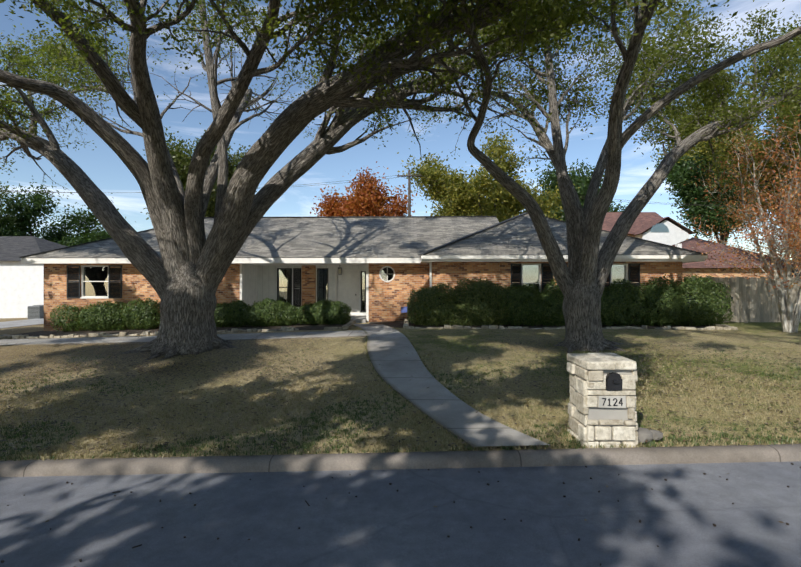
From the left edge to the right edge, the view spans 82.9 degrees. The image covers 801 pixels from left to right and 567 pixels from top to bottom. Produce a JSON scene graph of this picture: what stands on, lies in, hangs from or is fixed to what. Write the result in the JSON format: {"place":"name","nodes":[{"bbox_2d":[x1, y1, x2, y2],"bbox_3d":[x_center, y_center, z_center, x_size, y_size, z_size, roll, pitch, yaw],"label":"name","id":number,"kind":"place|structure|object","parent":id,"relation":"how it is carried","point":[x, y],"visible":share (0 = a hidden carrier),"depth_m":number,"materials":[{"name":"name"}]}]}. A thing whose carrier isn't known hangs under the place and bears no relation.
{"place":"outdoors","nodes":[
{"label":"outdoors","id":0,"kind":"place"},
{"bbox_2d":[0,318,43,328],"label":"driveway path","id":1,"kind":"structure","parent":0,"point":[17,323],"depth_m":24.99,"materials":[{"name":"concrete"}]},
{"bbox_2d":[0,330,366,345],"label":"side path","id":2,"kind":"structure","parent":0,"point":[146,339],"depth_m":14.79,"materials":[{"name":"concrete"}]},
{"bbox_2d":[0,461,800,566],"bbox_3d":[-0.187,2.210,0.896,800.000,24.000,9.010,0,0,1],"label":"street","id":3,"kind":"structure","parent":0,"point":[377,521],"depth_m":4.27,"materials":[{"name":"grey asphalt"}]},
{"bbox_2d":[0,444,800,476],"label":"curb","id":4,"kind":"structure","parent":3,"relation":"on","point":[448,459],"depth_m":5.44,"materials":[{"name":"concrete"}]},
{"bbox_2d":[1,463,800,566],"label":"fallen leaves","id":5,"kind":"object","parent":3,"relation":"on","point":[80,560],"visible":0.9,"depth_m":4.59,"materials":[{"name":"brown plant"}]},
{"bbox_2d":[0,318,800,460],"bbox_3d":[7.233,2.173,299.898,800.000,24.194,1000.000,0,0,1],"label":"lawn","id":6,"kind":"structure","parent":0,"point":[747,334],"depth_m":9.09,"materials":[{"name":"green plant"}]},
{"bbox_2d":[0,236,67,317],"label":"white neighbour house","id":7,"kind":"structure","parent":6,"relation":"on","point":[21,288],"depth_m":31.67,"materials":[{"name":"white paint"}]},
{"bbox_2d":[27,305,43,318],"bbox_3d":[-23.582,1.858,29.575,0.820,0.890,0.810,0,0,1],"label":"ac condenser","id":8,"kind":"object","parent":6,"relation":"on","point":[35,312],"visible":0.83,"depth_m":29.18,"materials":[{"name":"metal"}]},
{"bbox_2d":[0,179,125,246],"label":"green tree","id":9,"kind":"object","parent":6,"relation":"on","point":[35,202],"depth_m":45.91,"materials":[{"name":"green plant"}]},
{"bbox_2d":[13,323,354,336],"bbox_3d":[-8.618,1.845,17.880,13.500,0.455,2.650,0,0,1],"label":"stone edging","id":10,"kind":"object","parent":6,"relation":"on","point":[152,330],"visible":0.31,"depth_m":17.83,"materials":[{"name":"beige stone"}]},
{"bbox_2d":[138,123,258,219],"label":"oak tree","id":11,"kind":"object","parent":6,"relation":"on","point":[181,159],"depth_m":52.09,"materials":[{"name":"green plant"}]},
{"bbox_2d":[1,170,724,215],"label":"utility poles","id":12,"kind":"object","parent":6,"relation":"on","point":[409,175],"visible":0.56,"depth_m":39.86,"materials":[{"name":"brown wood"}]},
{"bbox_2d":[310,161,416,216],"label":"orange tree","id":13,"kind":"object","parent":6,"relation":"on","point":[370,199],"depth_m":50.78,"materials":[{"name":"orange plant"}]},
{"bbox_2d":[21,255,707,330],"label":"house walls","id":14,"kind":"structure","parent":6,"relation":"on","point":[372,289],"depth_m":19.06,"materials":[{"name":"brown brick"}]},
{"bbox_2d":[19,212,707,257],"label":"house roof","id":15,"kind":"structure","parent":14,"relation":"on","point":[343,236],"depth_m":20.06,"materials":[{"name":"grey"}]},
{"bbox_2d":[338,262,431,315],"bbox_3d":[-0.768,0.371,19.385,5.289,2.423,1.055,0,0,36],"label":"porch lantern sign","id":16,"kind":"object","parent":14,"relation":"attached to","point":[403,309],"visible":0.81,"depth_m":18.18,"materials":[{"name":"metal"}]},
{"bbox_2d":[0,319,737,338],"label":"bed edging stones","id":17,"kind":"object","parent":6,"relation":"on","point":[407,326],"visible":0.6,"depth_m":16.21,"materials":[{"name":"beige stone"}]},
{"bbox_2d":[0,0,762,360],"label":"oak tree","id":18,"kind":"object","parent":6,"relation":"on","point":[185,274],"depth_m":12.09,"materials":[{"name":"plant"}]},
{"bbox_2d":[369,321,410,327],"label":"bed mulch","id":19,"kind":"object","parent":6,"relation":"on","point":[395,324],"visible":0.31,"depth_m":17.95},
{"bbox_2d":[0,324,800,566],"bbox_3d":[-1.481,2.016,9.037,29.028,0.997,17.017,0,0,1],"label":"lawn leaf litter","id":20,"kind":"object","parent":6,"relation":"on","point":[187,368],"visible":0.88,"depth_m":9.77,"materials":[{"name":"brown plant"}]},
{"bbox_2d":[307,0,800,352],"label":"oak tree","id":21,"kind":"object","parent":6,"relation":"on","point":[581,279],"depth_m":12.42,"materials":[{"name":"plant"}]},
{"bbox_2d":[409,323,708,328],"bbox_3d":[5.807,1.580,16.672,11.000,0.050,1.750,0,0,1],"label":"stone edging","id":22,"kind":"object","parent":6,"relation":"on","point":[541,326],"visible":0.15,"depth_m":16.41,"materials":[{"name":"beige stone"}]},
{"bbox_2d":[407,276,511,326],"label":"light shrub leaves","id":23,"kind":"object","parent":22,"relation":"on","point":[447,314],"visible":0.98,"depth_m":16.41,"materials":[{"name":"green plant"}]},
{"bbox_2d":[525,154,627,220],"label":"green tree","id":24,"kind":"object","parent":6,"relation":"on","point":[582,182],"depth_m":57.92,"materials":[{"name":"green plant"}]},
{"bbox_2d":[567,353,637,447],"bbox_3d":[2.595,1.499,5.877,0.688,1.102,0.722,0,0,1],"label":"mailbox","id":25,"kind":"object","parent":6,"relation":"on","point":[602,404],"depth_m":5.58,"materials":[{"name":"beige stone"}]},
{"bbox_2d":[602,212,662,236],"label":"roof","id":26,"kind":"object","parent":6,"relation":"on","point":[641,220],"visible":0.12,"depth_m":48.17,"materials":[{"name":"tile"}]},
{"bbox_2d":[636,427,662,443],"bbox_3d":[3.112,1.926,5.725,0.419,0.204,0.241,0,0,1],"label":"rock","id":27,"kind":"object","parent":6,"relation":"on","point":[644,434],"visible":0.85,"depth_m":5.66,"materials":[{"name":"grey stone"}]},
{"bbox_2d":[646,103,773,244],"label":"green tree","id":28,"kind":"object","parent":6,"relation":"on","point":[682,171],"depth_m":58.27,"materials":[{"name":"green plant"}]},
{"bbox_2d":[672,237,792,281],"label":"ranch house","id":29,"kind":"structure","parent":6,"relation":"on","point":[701,268],"depth_m":29.67,"materials":[{"name":"brick"}]},
{"bbox_2d":[670,94,800,332],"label":"crepe myrtle tree","id":30,"kind":"object","parent":6,"relation":"on","point":[796,226],"depth_m":14.56,"materials":[{"name":"brown plant"}]},
{"bbox_2d":[684,276,800,322],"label":"fence pickets","id":31,"kind":"object","parent":6,"relation":"on","point":[753,299],"visible":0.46,"depth_m":18.13,"materials":[{"name":"grey wood"}]},
{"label":"tree wood","id":32,"kind":"object","parent":6,"relation":"on","visible":0},
{"bbox_2d":[0,181,15,223],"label":"tree","id":33,"kind":"object","parent":32,"relation":"attached to","point":[1,196],"visible":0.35,"depth_m":42.78,"materials":[{"name":"green plant"}]},
{"bbox_2d":[0,0,800,259],"label":"sky","id":34,"kind":"structure","parent":0,"point":[102,165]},
{"bbox_2d":[353,324,550,450],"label":"walkway path","id":35,"kind":"structure","parent":0,"point":[401,371],"depth_m":8.00,"materials":[{"name":"concrete"}]},
{"bbox_2d":[397,129,579,221],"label":"tree","id":36,"kind":"object","parent":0,"point":[513,206],"depth_m":42.52,"materials":[{"name":"green plant"}]},
{"bbox_2d":[631,217,695,245],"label":"neighboring house","id":37,"kind":"structure","parent":0,"point":[667,231],"depth_m":43.86,"materials":[{"name":"white paint"}]},
{"bbox_2d":[650,52,800,276],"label":"yellow tree","id":38,"kind":"object","parent":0,"point":[689,154],"depth_m":26.94,"materials":[{"name":"plant"}]},
{"bbox_2d":[733,56,800,206],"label":"green tree","id":39,"kind":"object","parent":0,"point":[776,172],"depth_m":25.85,"materials":[{"name":"green plant"}]}
]}

